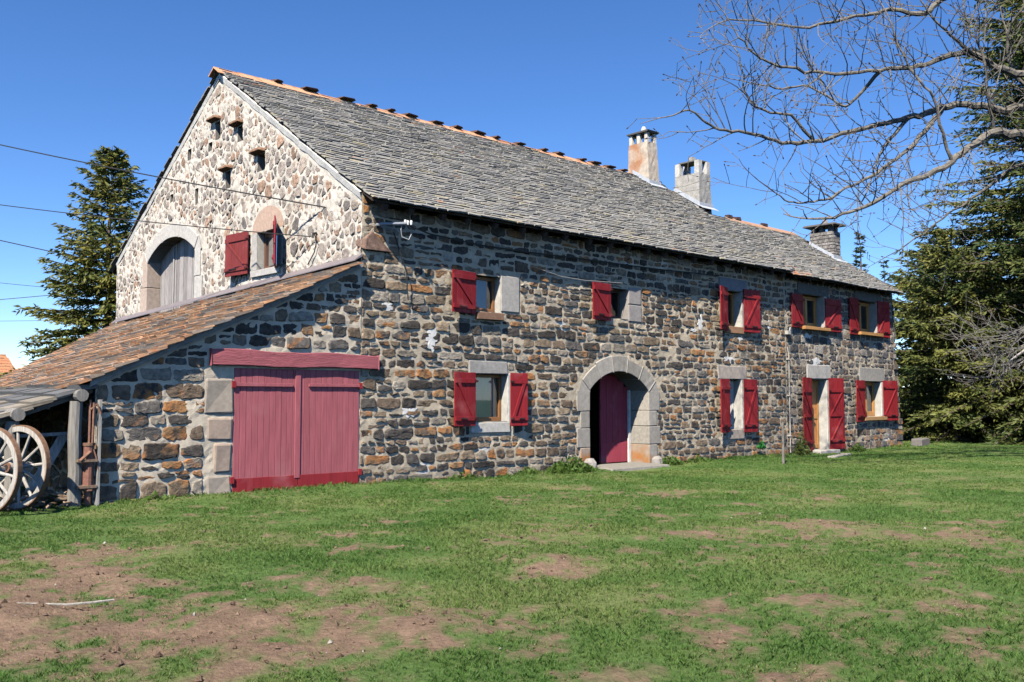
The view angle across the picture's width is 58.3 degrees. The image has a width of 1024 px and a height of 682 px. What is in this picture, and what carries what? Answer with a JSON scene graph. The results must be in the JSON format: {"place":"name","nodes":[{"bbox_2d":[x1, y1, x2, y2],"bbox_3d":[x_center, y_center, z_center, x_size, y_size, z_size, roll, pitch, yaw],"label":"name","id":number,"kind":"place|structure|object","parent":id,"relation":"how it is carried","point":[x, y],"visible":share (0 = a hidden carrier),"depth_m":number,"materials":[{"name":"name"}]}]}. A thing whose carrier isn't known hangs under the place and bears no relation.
{"place":"outdoors","nodes":[
{"label":"outdoors","id":0,"kind":"place"},
{"bbox_2d":[0,295,48,299],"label":"overhead wire","id":1,"kind":"object","parent":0,"point":[25,297],"visible":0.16,"depth_m":52.87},
{"bbox_2d":[0,240,56,252],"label":"overhead wire","id":2,"kind":"object","parent":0,"point":[26,246],"visible":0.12,"depth_m":52.45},
{"bbox_2d":[0,437,1023,681],"bbox_3d":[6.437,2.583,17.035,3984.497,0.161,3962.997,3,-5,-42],"label":"lawn ground","id":3,"kind":"structure","parent":0,"point":[238,665],"depth_m":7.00,"materials":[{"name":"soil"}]},
{"bbox_2d":[0,354,15,375],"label":"neighbour house","id":4,"kind":"structure","parent":3,"relation":"on","point":[6,365],"depth_m":35.84,"materials":[{"name":"tile"}]},
{"bbox_2d":[0,428,22,511],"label":"cart wheel","id":5,"kind":"object","parent":3,"relation":"on","point":[16,458],"visible":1,"depth_m":11.49,"materials":[{"name":"grey wood"}]},
{"bbox_2d":[0,425,50,509],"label":"cart wheel","id":6,"kind":"object","parent":3,"relation":"on","point":[45,464],"visible":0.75,"depth_m":12.00,"materials":[{"name":"grey wood"}]},
{"bbox_2d":[0,485,83,509],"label":"brushwood heap","id":7,"kind":"object","parent":3,"relation":"on","point":[43,500],"visible":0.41,"depth_m":12.56,"materials":[{"name":"brown plant"}]},
{"bbox_2d":[21,435,66,498],"bbox_3d":[-6.565,1.776,12.899,0.582,0.960,0.078,1,-4,-17],"label":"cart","id":8,"kind":"object","parent":3,"relation":"on","point":[57,445],"visible":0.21,"depth_m":12.93,"materials":[{"name":"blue wood"}]},
{"bbox_2d":[0,384,98,506],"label":"open shed","id":9,"kind":"structure","parent":3,"relation":"on","point":[18,403],"depth_m":12.68,"materials":[{"name":"wood"}]},
{"bbox_2d":[20,432,67,437],"bbox_3d":[-6.721,1.300,12.581,1.304,0.095,0.045,2,-4,-32],"label":"wooden rail","id":10,"kind":"object","parent":9,"relation":"attached to","point":[48,434],"visible":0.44,"depth_m":12.75,"materials":[{"name":"grey wood"}]},
{"bbox_2d":[16,599,113,605],"bbox_3d":[-3.230,1.868,6.567,0.727,0.025,0.179,1,-4,-17],"label":"fallen stick","id":11,"kind":"object","parent":3,"relation":"on","point":[80,603],"visible":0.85,"depth_m":6.53,"materials":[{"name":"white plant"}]},
{"bbox_2d":[0,146,152,376],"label":"spruce tree","id":12,"kind":"object","parent":3,"relation":"on","point":[99,287],"visible":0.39,"depth_m":28.96,"materials":[{"name":"green plant"}]},
{"bbox_2d":[75,400,101,505],"bbox_3d":[-5.894,1.557,12.767,0.313,1.480,0.204,3,-5,-42],"label":"hand pump","id":13,"kind":"object","parent":3,"relation":"on","point":[88,486],"visible":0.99,"depth_m":12.72,"materials":[{"name":"metal"}]},
{"bbox_2d":[94,399,101,505],"bbox_3d":[-5.790,1.598,12.853,0.063,1.556,0.188,1,-4,-21],"label":"leaning plank","id":14,"kind":"object","parent":3,"relation":"on","point":[98,453],"visible":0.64,"depth_m":12.83,"materials":[{"name":"grey wood"}]},
{"bbox_2d":[135,490,168,500],"bbox_3d":[-5.206,2.286,13.322,0.611,0.259,0.460,3,-5,-42],"label":"weed clump","id":15,"kind":"object","parent":3,"relation":"on","point":[156,494],"visible":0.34,"depth_m":13.34,"materials":[{"name":"green plant"}]},
{"bbox_2d":[0,254,378,504],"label":"lean to barn","id":16,"kind":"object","parent":3,"relation":"on","point":[194,401],"visible":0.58,"depth_m":14.71,"materials":[{"name":"stone"}]},
{"bbox_2d":[229,368,362,492],"bbox_3d":[-3.500,1.469,15.106,2.400,1.995,0.080,3,-5,-42],"label":"door leaf","id":17,"kind":"structure","parent":16,"relation":"in","point":[263,399],"depth_m":14.67,"materials":[{"name":"red paint"}]},
{"bbox_2d":[294,370,359,487],"bbox_3d":[-3.105,1.492,15.470,1.255,1.995,0.076,3,-5,-42],"label":"door leaf","id":18,"kind":"structure","parent":16,"relation":"in","point":[326,401],"depth_m":15.44,"materials":[{"name":"red paint"}]},
{"bbox_2d":[447,469,476,479],"bbox_3d":[-0.942,2.542,17.209,0.792,0.274,0.482,3,-5,-42],"label":"weed clump","id":19,"kind":"object","parent":3,"relation":"on","point":[461,476],"visible":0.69,"depth_m":17.15,"materials":[{"name":"green plant"}]},
{"bbox_2d":[109,66,903,483],"bbox_3d":[0.878,-1.918,27.407,21.148,10.722,13.083,3,-5,-42],"label":"farmhouse","id":20,"kind":"object","parent":3,"relation":"on","point":[523,306],"visible":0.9,"depth_m":20.61,"materials":[{"name":"stone"}]},
{"bbox_2d":[0,204,310,236],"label":"overhead wire","id":21,"kind":"object","parent":20,"relation":"attached to","point":[160,223],"visible":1,"depth_m":18.60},
{"bbox_2d":[140,222,202,317],"bbox_3d":[-8.163,-1.476,22.388,0.425,2.800,3.697,3,-5,-42],"label":"hayloft door","id":22,"kind":"structure","parent":20,"relation":"in","point":[171,263],"depth_m":22.84,"materials":[{"name":"grey wood"}]},
{"bbox_2d":[0,144,403,220],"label":"overhead wire","id":23,"kind":"object","parent":20,"relation":"attached to","point":[179,180],"visible":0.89,"depth_m":18.40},
{"bbox_2d":[224,215,283,277],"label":"window","id":24,"kind":"structure","parent":20,"relation":"in","point":[266,259],"depth_m":19.06,"materials":[{"name":"brown wood"}]},
{"bbox_2d":[452,269,518,320],"bbox_3d":[-0.620,-0.866,18.049,0.482,0.920,1.887,-3,-5,42],"label":"window","id":25,"kind":"structure","parent":20,"relation":"in","point":[471,292],"depth_m":18.26,"materials":[{"name":"brown wood"}]},
{"bbox_2d":[454,360,527,432],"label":"window","id":26,"kind":"structure","parent":20,"relation":"in","point":[480,393],"depth_m":18.18,"materials":[{"name":"brown wood"}]},
{"bbox_2d":[592,282,641,321],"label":"window","id":27,"kind":"structure","parent":20,"relation":"in","point":[608,302],"depth_m":20.92,"materials":[{"name":"red wood"}]},
{"bbox_2d":[576,355,669,470],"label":"entrance door","id":28,"kind":"structure","parent":20,"relation":"in","point":[609,431],"depth_m":21.21,"materials":[{"name":"red paint"}]},
{"bbox_2d":[717,365,757,438],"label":"window","id":29,"kind":"structure","parent":20,"relation":"in","point":[733,391],"depth_m":23.76,"materials":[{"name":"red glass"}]},
{"bbox_2d":[719,277,760,333],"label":"window","id":30,"kind":"structure","parent":20,"relation":"in","point":[740,310],"depth_m":23.99,"materials":[{"name":"brown wood"}]},
{"bbox_2d":[791,282,841,331],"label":"window","id":31,"kind":"structure","parent":20,"relation":"in","point":[807,313],"depth_m":26.82,"materials":[{"name":"brown wood"}]},
{"bbox_2d":[802,364,845,453],"bbox_3d":[8.841,1.983,26.382,2.375,2.606,0.667,3,-5,-42],"label":"house door","id":32,"kind":"structure","parent":20,"relation":"in","point":[823,402],"depth_m":26.71,"materials":[{"name":"brown wood"}]},
{"bbox_2d":[849,290,890,337],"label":"window","id":33,"kind":"structure","parent":20,"relation":"in","point":[866,318],"depth_m":29.03,"materials":[{"name":"brown wood"}]},
{"bbox_2d":[856,367,898,421],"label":"window","id":34,"kind":"structure","parent":20,"relation":"in","point":[878,398],"depth_m":29.01,"materials":[{"name":"brown wood"}]},
{"bbox_2d":[0,498,1023,681],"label":"soil crumbs","id":35,"kind":"object","parent":3,"relation":"on","point":[159,654],"visible":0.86,"depth_m":6.41,"materials":[{"name":"brown soil"}]},
{"bbox_2d":[518,466,539,473],"bbox_3d":[0.320,2.602,18.383,0.667,0.272,0.420,3,-5,-42],"label":"weed clump","id":36,"kind":"object","parent":3,"relation":"on","point":[529,470],"visible":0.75,"depth_m":18.33,"materials":[{"name":"green plant"}]},
{"bbox_2d":[544,454,596,473],"bbox_3d":[1.195,2.555,19.051,1.336,0.474,0.852,3,-5,-42],"label":"weed clump","id":37,"kind":"object","parent":3,"relation":"on","point":[575,465],"visible":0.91,"depth_m":18.84,"materials":[{"name":"green plant"}]},
{"bbox_2d":[661,456,682,465],"bbox_3d":[3.662,2.797,21.350,0.873,0.283,0.566,3,-5,-42],"label":"weed clump","id":38,"kind":"object","parent":3,"relation":"on","point":[672,460],"visible":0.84,"depth_m":21.24,"materials":[{"name":"green plant"}]},
{"bbox_2d":[684,454,715,462],"bbox_3d":[4.529,2.857,22.200,1.024,0.269,0.663,3,-5,-42],"label":"weed clump","id":39,"kind":"object","parent":3,"relation":"on","point":[703,459],"visible":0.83,"depth_m":22.03,"materials":[{"name":"green plant"}]},
{"bbox_2d":[756,441,765,449],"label":"weed clump","id":40,"kind":"object","parent":3,"relation":"on","point":[761,445],"visible":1,"depth_m":24.00,"materials":[{"name":"green plant"}]},
{"bbox_2d":[782,422,784,463],"bbox_3d":[6.378,2.442,21.600,0.080,1.081,0.070,3,-5,-42],"label":"wooden stake","id":41,"kind":"object","parent":3,"relation":"on","point":[783,453],"visible":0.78,"depth_m":21.57,"materials":[{"name":"grey wood"}]},
{"bbox_2d":[793,427,810,454],"bbox_3d":[7.957,2.747,25.216,0.598,0.854,0.453,1,-4,-20],"label":"weed clump","id":42,"kind":"object","parent":3,"relation":"on","point":[801,448],"visible":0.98,"depth_m":25.12,"materials":[{"name":"green plant"}]},
{"bbox_2d":[626,0,1023,289],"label":"bare tree","id":43,"kind":"object","parent":3,"relation":"on","point":[940,108],"visible":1,"depth_m":18.91,"materials":[{"name":"brown plant"}]},
{"bbox_2d":[827,453,850,457],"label":"flat slab","id":44,"kind":"structure","parent":3,"relation":"on","point":[837,455],"depth_m":24.03,"materials":[{"name":"stone"}]},
{"bbox_2d":[849,442,866,450],"bbox_3d":[10.298,3.168,27.433,0.703,0.319,0.463,3,-5,-42],"label":"weed clump","id":45,"kind":"object","parent":3,"relation":"on","point":[858,448],"visible":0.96,"depth_m":27.30,"materials":[{"name":"green plant"}]},
{"bbox_2d":[851,232,868,272],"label":"spruce tree","id":46,"kind":"object","parent":3,"relation":"on","point":[858,250],"visible":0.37,"depth_m":56.42,"materials":[{"name":"green plant"}]},
{"bbox_2d":[878,260,892,297],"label":"spruce tree","id":47,"kind":"object","parent":3,"relation":"on","point":[885,262],"visible":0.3,"depth_m":58.48,"materials":[{"name":"green plant"}]},
{"bbox_2d":[911,438,929,445],"bbox_3d":[13.316,3.314,29.913,0.367,0.300,0.912,-3,-5,41],"label":"stone block","id":48,"kind":"object","parent":3,"relation":"on","point":[919,441],"depth_m":29.64,"materials":[{"name":"grey stone"}]},
{"bbox_2d":[881,250,1023,437],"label":"spruce tree","id":49,"kind":"object","parent":3,"relation":"on","point":[899,310],"visible":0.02,"depth_m":38.45,"materials":[{"name":"green plant"}]},
{"bbox_2d":[889,217,1023,445],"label":"spruce tree","id":50,"kind":"object","parent":3,"relation":"on","point":[921,358],"visible":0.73,"depth_m":32.67,"materials":[{"name":"green plant"}]},
{"bbox_2d":[931,293,1023,402],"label":"dead branches","id":51,"kind":"object","parent":50,"relation":"attached to","point":[1009,333],"visible":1,"depth_m":26.44,"materials":[{"name":"wood"}]},
{"bbox_2d":[893,0,1023,445],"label":"spruce tree","id":52,"kind":"object","parent":3,"relation":"on","point":[1013,206],"visible":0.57,"depth_m":32.76,"materials":[{"name":"green plant"}]},
{"bbox_2d":[961,196,1023,438],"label":"spruce tree","id":53,"kind":"object","parent":3,"relation":"on","point":[1003,239],"visible":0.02,"depth_m":37.81,"materials":[{"name":"green plant"}]},
{"bbox_2d":[982,322,1023,443],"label":"spruce tree","id":54,"kind":"object","parent":3,"relation":"on","point":[1011,400],"visible":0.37,"depth_m":30.81,"materials":[{"name":"green plant"}]},
{"bbox_2d":[0,0,1023,386],"label":"sky","id":55,"kind":"structure","parent":0,"point":[78,77],"materials":[{"name":"blue"}]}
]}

